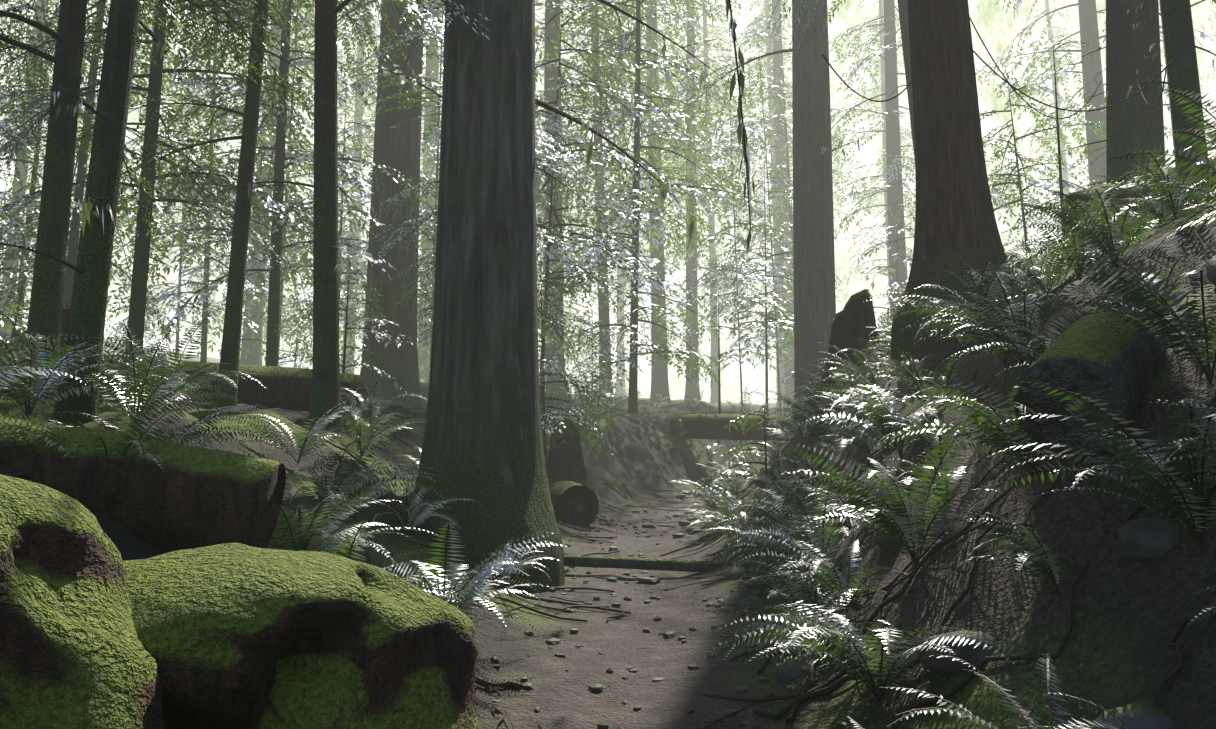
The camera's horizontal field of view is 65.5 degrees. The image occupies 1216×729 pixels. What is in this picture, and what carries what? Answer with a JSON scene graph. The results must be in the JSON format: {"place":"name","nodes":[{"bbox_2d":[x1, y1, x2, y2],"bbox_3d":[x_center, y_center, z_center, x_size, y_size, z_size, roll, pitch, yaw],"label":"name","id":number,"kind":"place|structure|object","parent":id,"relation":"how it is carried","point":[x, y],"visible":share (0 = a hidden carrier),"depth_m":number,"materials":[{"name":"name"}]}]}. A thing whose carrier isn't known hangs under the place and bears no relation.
{"place":"outdoors","nodes":[
{"label":"outdoors","id":0,"kind":"place"},
{"bbox_2d":[0,202,1215,728],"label":"forest ground","id":1,"kind":"structure","parent":0,"point":[1118,652],"depth_m":5.15,"materials":[{"name":"brown soil"}]},
{"bbox_2d":[0,296,25,335],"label":"tree sapling","id":2,"kind":"object","parent":1,"relation":"on","point":[6,317],"visible":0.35,"depth_m":16.58,"materials":[{"name":"green plant"}]},
{"bbox_2d":[0,280,28,343],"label":"tree sapling","id":3,"kind":"object","parent":1,"relation":"on","point":[11,320],"visible":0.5,"depth_m":11.99,"materials":[{"name":"green plant"}]},
{"bbox_2d":[0,126,34,164],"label":"young forest tree","id":4,"kind":"object","parent":1,"relation":"on","point":[6,138],"visible":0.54,"depth_m":15.88,"materials":[{"name":"green plant"}]},
{"bbox_2d":[0,173,37,343],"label":"tree sapling","id":5,"kind":"object","parent":1,"relation":"on","point":[9,324],"visible":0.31,"depth_m":19.02,"materials":[{"name":"green plant"}]},
{"bbox_2d":[16,303,70,378],"bbox_3d":[-5.761,-0.048,9.788,1.360,1.098,1.405,0,-10,1],"label":"stump","id":6,"kind":"object","parent":1,"relation":"on","point":[65,315],"visible":0.02,"depth_m":9.58,"materials":[{"name":"brown wood"}]},
{"bbox_2d":[0,0,95,340],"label":"forest tree","id":7,"kind":"object","parent":1,"relation":"on","point":[21,169],"visible":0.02,"depth_m":46.09,"materials":[{"name":"green plant"}]},
{"bbox_2d":[0,0,101,99],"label":"tree","id":8,"kind":"object","parent":1,"relation":"on","point":[13,27],"visible":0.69,"depth_m":11.51,"materials":[{"name":"green plant"}]},
{"bbox_2d":[0,22,123,341],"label":"young forest tree","id":9,"kind":"object","parent":1,"relation":"on","point":[25,284],"visible":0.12,"depth_m":20.41,"materials":[{"name":"green plant"}]},
{"bbox_2d":[11,223,122,329],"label":"young forest tree","id":10,"kind":"object","parent":1,"relation":"on","point":[110,304],"visible":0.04,"depth_m":44.94,"materials":[{"name":"green plant"}]},
{"bbox_2d":[0,474,165,728],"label":"mossy boulder","id":11,"kind":"object","parent":1,"relation":"on","point":[74,654],"visible":0.96,"depth_m":2.83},
{"bbox_2d":[46,1,143,242],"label":"forest tree","id":12,"kind":"object","parent":1,"relation":"on","point":[129,191],"visible":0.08,"depth_m":87.27,"materials":[{"name":"green plant"}]},
{"bbox_2d":[0,0,199,422],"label":"tree","id":13,"kind":"object","parent":1,"relation":"on","point":[98,205],"visible":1,"depth_m":6.24,"materials":[{"name":"green plant"}]},
{"bbox_2d":[0,0,248,342],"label":"young forest tree","id":14,"kind":"object","parent":1,"relation":"on","point":[75,222],"visible":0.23,"depth_m":18.94,"materials":[{"name":"green plant"}]},
{"bbox_2d":[103,281,168,358],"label":"tree sapling","id":15,"kind":"object","parent":1,"relation":"on","point":[145,325],"visible":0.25,"depth_m":28.01,"materials":[{"name":"green plant"}]},
{"bbox_2d":[0,413,285,552],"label":"fallen log","id":16,"kind":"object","parent":1,"relation":"on","point":[191,497],"depth_m":4.49,"materials":[{"name":"brown wood"}]},
{"bbox_2d":[0,0,312,401],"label":"tree","id":17,"kind":"object","parent":1,"relation":"on","point":[46,304],"visible":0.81,"depth_m":7.99,"materials":[{"name":"green plant"}]},
{"bbox_2d":[0,0,314,356],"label":"tree","id":18,"kind":"object","parent":1,"relation":"on","point":[137,309],"visible":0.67,"depth_m":12.97,"materials":[{"name":"green plant"}]},
{"bbox_2d":[0,343,364,413],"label":"log","id":19,"kind":"object","parent":1,"relation":"on","point":[289,388],"visible":0.35,"depth_m":10.88,"materials":[{"name":"brown wood"}]},
{"bbox_2d":[113,91,257,359],"bbox_3d":[-17.471,-5.866,39.638,4.918,13.328,4.851,8,-13,-37],"label":"young forest tree","id":20,"kind":"object","parent":1,"relation":"on","point":[178,327],"visible":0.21,"depth_m":39.57,"materials":[{"name":"green plant"}]},
{"bbox_2d":[106,0,311,361],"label":"young forest tree","id":21,"kind":"object","parent":1,"relation":"on","point":[205,281],"visible":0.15,"depth_m":27.78,"materials":[{"name":"green plant"}]},
{"bbox_2d":[112,84,348,362],"bbox_3d":[-8.530,-2.738,21.333,5.044,7.495,4.302,0,-10,1],"label":"young forest tree","id":22,"kind":"object","parent":1,"relation":"on","point":[180,224],"visible":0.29,"depth_m":21.45,"materials":[{"name":"green plant"}]},
{"bbox_2d":[80,0,444,405],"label":"tree","id":23,"kind":"object","parent":1,"relation":"on","point":[230,346],"visible":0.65,"depth_m":10.63,"materials":[{"name":"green plant"}]},
{"bbox_2d":[220,28,313,362],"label":"young forest tree","id":24,"kind":"object","parent":1,"relation":"on","point":[289,315],"visible":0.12,"depth_m":49.36,"materials":[{"name":"green plant"}]},
{"bbox_2d":[227,104,313,341],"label":"young forest tree","id":25,"kind":"object","parent":1,"relation":"on","point":[266,283],"visible":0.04,"depth_m":54.96,"materials":[{"name":"green plant"}]},
{"bbox_2d":[186,0,361,365],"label":"tree","id":26,"kind":"object","parent":1,"relation":"on","point":[254,358],"depth_m":43.37,"materials":[{"name":"green plant"}]},
{"bbox_2d":[118,0,438,366],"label":"tree","id":27,"kind":"object","parent":1,"relation":"on","point":[279,167],"visible":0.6,"depth_m":16.94,"materials":[{"name":"green plant"}]},
{"bbox_2d":[263,300,312,368],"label":"tree sapling","id":28,"kind":"object","parent":1,"relation":"on","point":[289,353],"visible":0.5,"depth_m":27.24,"materials":[{"name":"green plant"}]},
{"bbox_2d":[220,0,371,360],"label":"young forest tree","id":29,"kind":"object","parent":1,"relation":"on","point":[309,80],"visible":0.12,"depth_m":32.82,"materials":[{"name":"green plant"}]},
{"bbox_2d":[123,543,478,728],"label":"mossy boulder","id":30,"kind":"object","parent":1,"relation":"on","point":[235,636],"visible":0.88,"depth_m":3.34,"materials":[{"name":"green plant"}]},
{"bbox_2d":[298,347,351,370],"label":"tree sapling","id":31,"kind":"object","parent":1,"relation":"on","point":[312,354],"visible":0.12,"depth_m":30.12,"materials":[{"name":"green plant"}]},
{"bbox_2d":[294,293,360,373],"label":"tree sapling","id":32,"kind":"object","parent":1,"relation":"on","point":[341,356],"visible":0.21,"depth_m":21.25,"materials":[{"name":"green plant"}]},
{"bbox_2d":[223,84,436,351],"bbox_3d":[-6.775,-3.008,24.874,5.328,9.008,5.534,0,-10,1],"label":"young forest tree","id":33,"kind":"object","parent":1,"relation":"on","point":[344,281],"visible":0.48,"depth_m":24.81,"materials":[{"name":"green plant"}]},
{"bbox_2d":[294,0,380,373],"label":"forest tree","id":34,"kind":"object","parent":1,"relation":"on","point":[358,55],"visible":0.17,"depth_m":72.95,"materials":[{"name":"green plant"}]},
{"bbox_2d":[191,0,490,432],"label":"tree","id":35,"kind":"object","parent":1,"relation":"on","point":[326,392],"visible":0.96,"depth_m":9.30,"materials":[{"name":"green plant"}]},
{"bbox_2d":[263,0,443,410],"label":"tree","id":36,"kind":"object","parent":1,"relation":"on","point":[398,147],"visible":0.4,"depth_m":19.06,"materials":[{"name":"green plant"}]},
{"bbox_2d":[291,245,416,398],"bbox_3d":[-3.200,-0.431,12.248,1.571,2.208,1.417,-4,-11,23],"label":"tree sapling","id":37,"kind":"object","parent":1,"relation":"on","point":[344,354],"visible":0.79,"depth_m":12.15,"materials":[{"name":"green plant"}]},
{"bbox_2d":[291,0,434,351],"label":"young forest tree","id":38,"kind":"object","parent":1,"relation":"on","point":[367,150],"visible":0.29,"depth_m":29.93,"materials":[{"name":"green plant"}]},
{"bbox_2d":[353,145,438,367],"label":"young forest tree","id":39,"kind":"object","parent":1,"relation":"on","point":[420,296],"visible":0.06,"depth_m":33.11,"materials":[{"name":"green plant"}]},
{"bbox_2d":[351,0,444,382],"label":"forest tree","id":40,"kind":"object","parent":1,"relation":"on","point":[432,76],"visible":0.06,"depth_m":49.88,"materials":[{"name":"green plant"}]},
{"bbox_2d":[357,0,444,378],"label":"young forest tree","id":41,"kind":"object","parent":1,"relation":"on","point":[438,131],"visible":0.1,"depth_m":28.40,"materials":[{"name":"green plant"}]},
{"bbox_2d":[417,236,436,370],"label":"young forest tree","id":42,"kind":"object","parent":1,"relation":"on","point":[427,360],"depth_m":40.42,"materials":[{"name":"green plant"}]},
{"bbox_2d":[417,76,442,331],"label":"young forest tree","id":43,"kind":"object","parent":1,"relation":"on","point":[432,163],"visible":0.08,"depth_m":38.47,"materials":[{"name":"green plant"}]},
{"bbox_2d":[337,61,619,380],"bbox_3d":[-1.907,-6.268,14.958,3.652,16.069,5.129,-2,-10,13],"label":"tree","id":44,"kind":"object","parent":1,"relation":"on","point":[435,211],"visible":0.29,"depth_m":14.66,"materials":[{"name":"green plant"}]},
{"bbox_2d":[420,382,571,405],"bbox_3d":[-3.614,0.851,25.318,5.397,0.621,0.582,4,-11,-21],"label":"mossy log","id":45,"kind":"object","parent":1,"relation":"on","point":[424,389],"visible":0.08,"depth_m":25.79,"materials":[{"name":"brown wood"}]},
{"bbox_2d":[537,248,564,358],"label":"young forest tree","id":46,"kind":"object","parent":1,"relation":"on","point":[538,318],"depth_m":45.72,"materials":[{"name":"green plant"}]},
{"bbox_2d":[423,0,680,417],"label":"young forest tree","id":47,"kind":"object","parent":1,"relation":"on","point":[547,235],"visible":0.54,"depth_m":18.03,"materials":[{"name":"green plant"}]},
{"bbox_2d":[537,271,571,391],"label":"tree sapling","id":48,"kind":"object","parent":1,"relation":"on","point":[552,341],"visible":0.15,"depth_m":26.95,"materials":[{"name":"green plant"}]},
{"bbox_2d":[536,207,594,370],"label":"young forest tree","id":49,"kind":"object","parent":1,"relation":"on","point":[564,316],"visible":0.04,"depth_m":52.04,"materials":[{"name":"green plant"}]},
{"bbox_2d":[547,420,600,498],"bbox_3d":[-0.739,1.508,15.187,1.016,1.299,1.028,-9,-14,42],"label":"tree stump","id":50,"kind":"object","parent":1,"relation":"on","point":[565,461],"visible":0.75,"depth_m":15.03,"materials":[{"name":"brown wood"}]},
{"bbox_2d":[549,481,598,525],"bbox_3d":[-0.730,2.064,14.172,0.675,0.762,2.726,2,-10,-13],"label":"cut log","id":51,"kind":"object","parent":1,"relation":"on","point":[572,502],"visible":0.65,"depth_m":12.92,"materials":[{"name":"brown wood"}]},
{"bbox_2d":[412,0,737,592],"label":"fir tree","id":52,"kind":"object","parent":1,"relation":"on","point":[482,446],"visible":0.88,"depth_m":8.47,"materials":[{"name":"brown plant"}]},
{"bbox_2d":[535,0,620,298],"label":"forest tree","id":53,"kind":"object","parent":1,"relation":"on","point":[573,212],"visible":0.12,"depth_m":62.20,"materials":[{"name":"green plant"}]},
{"bbox_2d":[537,261,619,462],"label":"tree sapling","id":54,"kind":"object","parent":1,"relation":"on","point":[577,386],"visible":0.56,"depth_m":15.84,"materials":[{"name":"green plant"}]},
{"bbox_2d":[562,303,628,407],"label":"tree sapling","id":55,"kind":"object","parent":1,"relation":"on","point":[601,381],"visible":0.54,"depth_m":24.31,"materials":[{"name":"green plant"}]},
{"bbox_2d":[535,0,667,393],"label":"tree","id":56,"kind":"object","parent":1,"relation":"on","point":[550,33],"visible":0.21,"depth_m":32.98,"materials":[{"name":"green plant"}]},
{"bbox_2d":[0,88,1215,728],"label":"ferns","id":57,"kind":"object","parent":1,"relation":"on","point":[872,416],"visible":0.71,"depth_m":5.35,"materials":[{"name":"green plant"}]},
{"bbox_2d":[6,195,1215,728],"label":"tree roots","id":58,"kind":"object","parent":1,"relation":"on","point":[810,691],"visible":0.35,"depth_m":4.89,"materials":[{"name":"brown"}]},
{"bbox_2d":[535,0,706,399],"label":"tree","id":59,"kind":"object","parent":1,"relation":"on","point":[604,316],"visible":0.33,"depth_m":34.35,"materials":[{"name":"green plant"}]},
{"bbox_2d":[577,0,671,395],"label":"forest tree","id":60,"kind":"object","parent":1,"relation":"on","point":[619,348],"visible":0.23,"depth_m":85.35,"materials":[{"name":"green plant"}]},
{"bbox_2d":[564,555,714,571],"bbox_3d":[0.070,1.892,9.031,1.911,0.193,0.113,1,-10,-3],"label":"fallen log","id":61,"kind":"object","parent":1,"relation":"on","point":[633,563],"visible":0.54,"depth_m":9.00,"materials":[{"name":"brown wood"}]},
{"bbox_2d":[536,0,764,413],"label":"young forest tree","id":62,"kind":"object","parent":1,"relation":"on","point":[632,327],"visible":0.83,"depth_m":24.61,"materials":[{"name":"green plant"}]},
{"bbox_2d":[571,0,762,402],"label":"tree","id":63,"kind":"object","parent":1,"relation":"on","point":[659,377],"visible":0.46,"depth_m":44.17,"materials":[{"name":"green plant"}]},
{"bbox_2d":[616,0,780,402],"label":"tree","id":64,"kind":"object","parent":1,"relation":"on","point":[692,391],"visible":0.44,"depth_m":49.31,"materials":[{"name":"green plant"}]},
{"bbox_2d":[485,484,924,728],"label":"stones","id":65,"kind":"object","parent":1,"relation":"on","point":[631,669],"visible":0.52,"depth_m":6.70,"materials":[{"name":"grey stone"}]},
{"bbox_2d":[660,0,763,402],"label":"forest tree","id":66,"kind":"object","parent":1,"relation":"on","point":[714,354],"visible":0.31,"depth_m":73.26,"materials":[{"name":"green plant"}]},
{"bbox_2d":[718,281,720,413],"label":"tree sapling","id":67,"kind":"object","parent":1,"relation":"on","point":[719,400],"visible":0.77,"depth_m":23.36,"materials":[{"name":"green plant"}]},
{"bbox_2d":[670,75,793,407],"bbox_3d":[4.893,-4.483,35.345,5.434,13.551,6.166,0,-10,1],"label":"young forest tree","id":68,"kind":"object","parent":1,"relation":"on","point":[706,279],"visible":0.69,"depth_m":35.12,"materials":[{"name":"green plant"}]},
{"bbox_2d":[670,414,797,440],"bbox_3d":[3.203,1.359,20.773,3.749,0.751,0.600,-5,-11,24],"label":"mossy log","id":69,"kind":"object","parent":1,"relation":"on","point":[704,426],"visible":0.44,"depth_m":20.85,"materials":[{"name":"brown wood"}]},
{"bbox_2d":[252,255,1215,728],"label":"bank rock","id":70,"kind":"object","parent":1,"relation":"on","point":[1146,539],"visible":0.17,"depth_m":3.59,"materials":[{"name":"grey stone"}]},
{"bbox_2d":[692,389,796,511],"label":"tree sapling","id":71,"kind":"object","parent":1,"relation":"on","point":[764,421],"visible":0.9,"depth_m":10.64,"materials":[{"name":"green plant"}]},
{"bbox_2d":[714,0,792,408],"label":"forest tree","id":72,"kind":"object","parent":1,"relation":"on","point":[772,140],"visible":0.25,"depth_m":75.59,"materials":[{"name":"green plant"}]},
{"bbox_2d":[659,0,874,414],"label":"tree","id":73,"kind":"object","parent":1,"relation":"on","point":[814,270],"visible":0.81,"depth_m":21.52,"materials":[{"name":"brown plant"}]},
{"bbox_2d":[712,171,840,413],"bbox_3d":[5.297,-2.348,29.928,4.276,8.718,4.576,0,-10,1],"label":"young forest tree","id":74,"kind":"object","parent":1,"relation":"on","point":[750,298],"visible":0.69,"depth_m":29.69,"materials":[{"name":"green plant"}]},
{"bbox_2d":[722,21,836,412],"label":"young forest tree","id":75,"kind":"object","parent":1,"relation":"on","point":[786,199],"visible":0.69,"depth_m":42.73,"materials":[{"name":"green plant"}]},
{"bbox_2d":[776,332,793,384],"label":"tree sapling","id":76,"kind":"object","parent":1,"relation":"on","point":[789,376],"visible":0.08,"depth_m":29.76,"materials":[{"name":"green plant"}]},
{"bbox_2d":[711,0,870,409],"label":"forest tree","id":77,"kind":"object","parent":1,"relation":"on","point":[777,58],"visible":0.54,"depth_m":59.30,"materials":[{"name":"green plant"}]},
{"bbox_2d":[754,56,841,369],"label":"young forest tree","id":78,"kind":"object","parent":1,"relation":"on","point":[787,146],"visible":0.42,"depth_m":47.74,"materials":[{"name":"green plant"}]},
{"bbox_2d":[766,0,915,252],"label":"tree","id":79,"kind":"object","parent":1,"relation":"on","point":[903,13],"visible":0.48,"depth_m":19.30,"materials":[{"name":"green plant"}]},
{"bbox_2d":[806,289,883,413],"bbox_3d":[3.081,-0.174,11.907,1.308,1.500,1.341,0,-10,1],"label":"stump","id":80,"kind":"object","parent":1,"relation":"on","point":[851,319],"visible":0.52,"depth_m":11.75,"materials":[{"name":"brown wood"}]},
{"bbox_2d":[836,0,915,339],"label":"forest tree","id":81,"kind":"object","parent":1,"relation":"on","point":[882,68],"visible":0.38,"depth_m":78.92,"materials":[{"name":"green plant"}]},
{"bbox_2d":[852,201,915,316],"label":"young forest tree","id":82,"kind":"object","parent":1,"relation":"on","point":[889,268],"visible":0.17,"depth_m":35.11,"materials":[{"name":"green plant"}]},
{"bbox_2d":[880,282,905,324],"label":"tree sapling","id":83,"kind":"object","parent":1,"relation":"on","point":[888,304],"visible":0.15,"depth_m":21.66,"materials":[{"name":"green plant"}]},
{"bbox_2d":[829,0,987,322],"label":"forest tree","id":84,"kind":"object","parent":1,"relation":"on","point":[894,168],"visible":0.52,"depth_m":47.46,"materials":[{"name":"green plant"}]},
{"bbox_2d":[891,0,1022,365],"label":"cedar tree","id":85,"kind":"object","parent":1,"relation":"on","point":[955,224],"visible":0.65,"depth_m":9.73,"materials":[{"name":"brown plant"}]},
{"bbox_2d":[725,0,1174,252],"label":"hanging vines","id":86,"kind":"object","parent":85,"relation":"attached to","point":[741,130],"visible":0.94,"depth_m":7.67,"materials":[{"name":"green plant"}]},
{"bbox_2d":[980,62,1105,260],"bbox_3d":[9.720,-3.668,22.151,4.858,7.256,5.042,0,-10,1],"label":"young forest tree","id":87,"kind":"object","parent":1,"relation":"on","point":[1017,181],"visible":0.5,"depth_m":22.69,"materials":[{"name":"green plant"}]},
{"bbox_2d":[1011,29,1090,266],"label":"tree sapling","id":88,"kind":"object","parent":1,"relation":"on","point":[1059,161],"visible":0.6,"depth_m":14.60,"materials":[{"name":"green plant"}]},
{"bbox_2d":[1021,0,1087,269],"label":"forest tree","id":89,"kind":"object","parent":1,"relation":"on","point":[1062,147],"visible":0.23,"depth_m":97.85,"materials":[{"name":"green plant"}]},
{"bbox_2d":[1013,311,1160,455],"bbox_3d":[2.063,0.069,4.056,0.758,0.666,0.429,10,-14,-44],"label":"log chunk","id":90,"kind":"object","parent":1,"relation":"on","point":[1110,358],"visible":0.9,"depth_m":3.87,"materials":[{"name":"green plant"}]},
{"bbox_2d":[978,0,1215,188],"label":"forest tree","id":91,"kind":"object","parent":1,"relation":"on","point":[1088,20],"visible":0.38,"depth_m":42.00,"materials":[{"name":"green plant"}]},
{"bbox_2d":[996,0,1215,214],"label":"tree","id":92,"kind":"object","parent":1,"relation":"on","point":[1180,47],"visible":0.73,"depth_m":9.49,"materials":[{"name":"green plant"}]},
{"bbox_2d":[1077,40,1164,166],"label":"tree","id":93,"kind":"object","parent":1,"relation":"on","point":[1105,146],"visible":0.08,"depth_m":17.45,"materials":[{"name":"green plant"}]},
{"bbox_2d":[1083,0,1165,174],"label":"tree","id":94,"kind":"object","parent":1,"relation":"on","point":[1150,124],"visible":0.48,"depth_m":13.11,"materials":[{"name":"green plant"}]},
{"bbox_2d":[1043,0,1213,183],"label":"tree","id":95,"kind":"object","parent":1,"relation":"on","point":[1121,117],"visible":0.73,"depth_m":12.43,"materials":[{"name":"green plant"}]},
{"bbox_2d":[1062,158,1215,244],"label":"log","id":96,"kind":"object","parent":1,"relation":"on","point":[1083,196],"visible":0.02,"depth_m":10.17,"materials":[{"name":"green plant"}]},
{"bbox_2d":[1197,7,1215,149],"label":"forest tree","id":97,"kind":"object","parent":1,"relation":"on","point":[1203,27],"visible":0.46,"depth_m":82.10,"materials":[{"name":"green plant"}]},
{"bbox_2d":[0,0,1215,403],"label":"sky","id":98,"kind":"structure","parent":0,"point":[996,28],"depth_m":169.81,"materials":[{"name":"white"}]}
]}

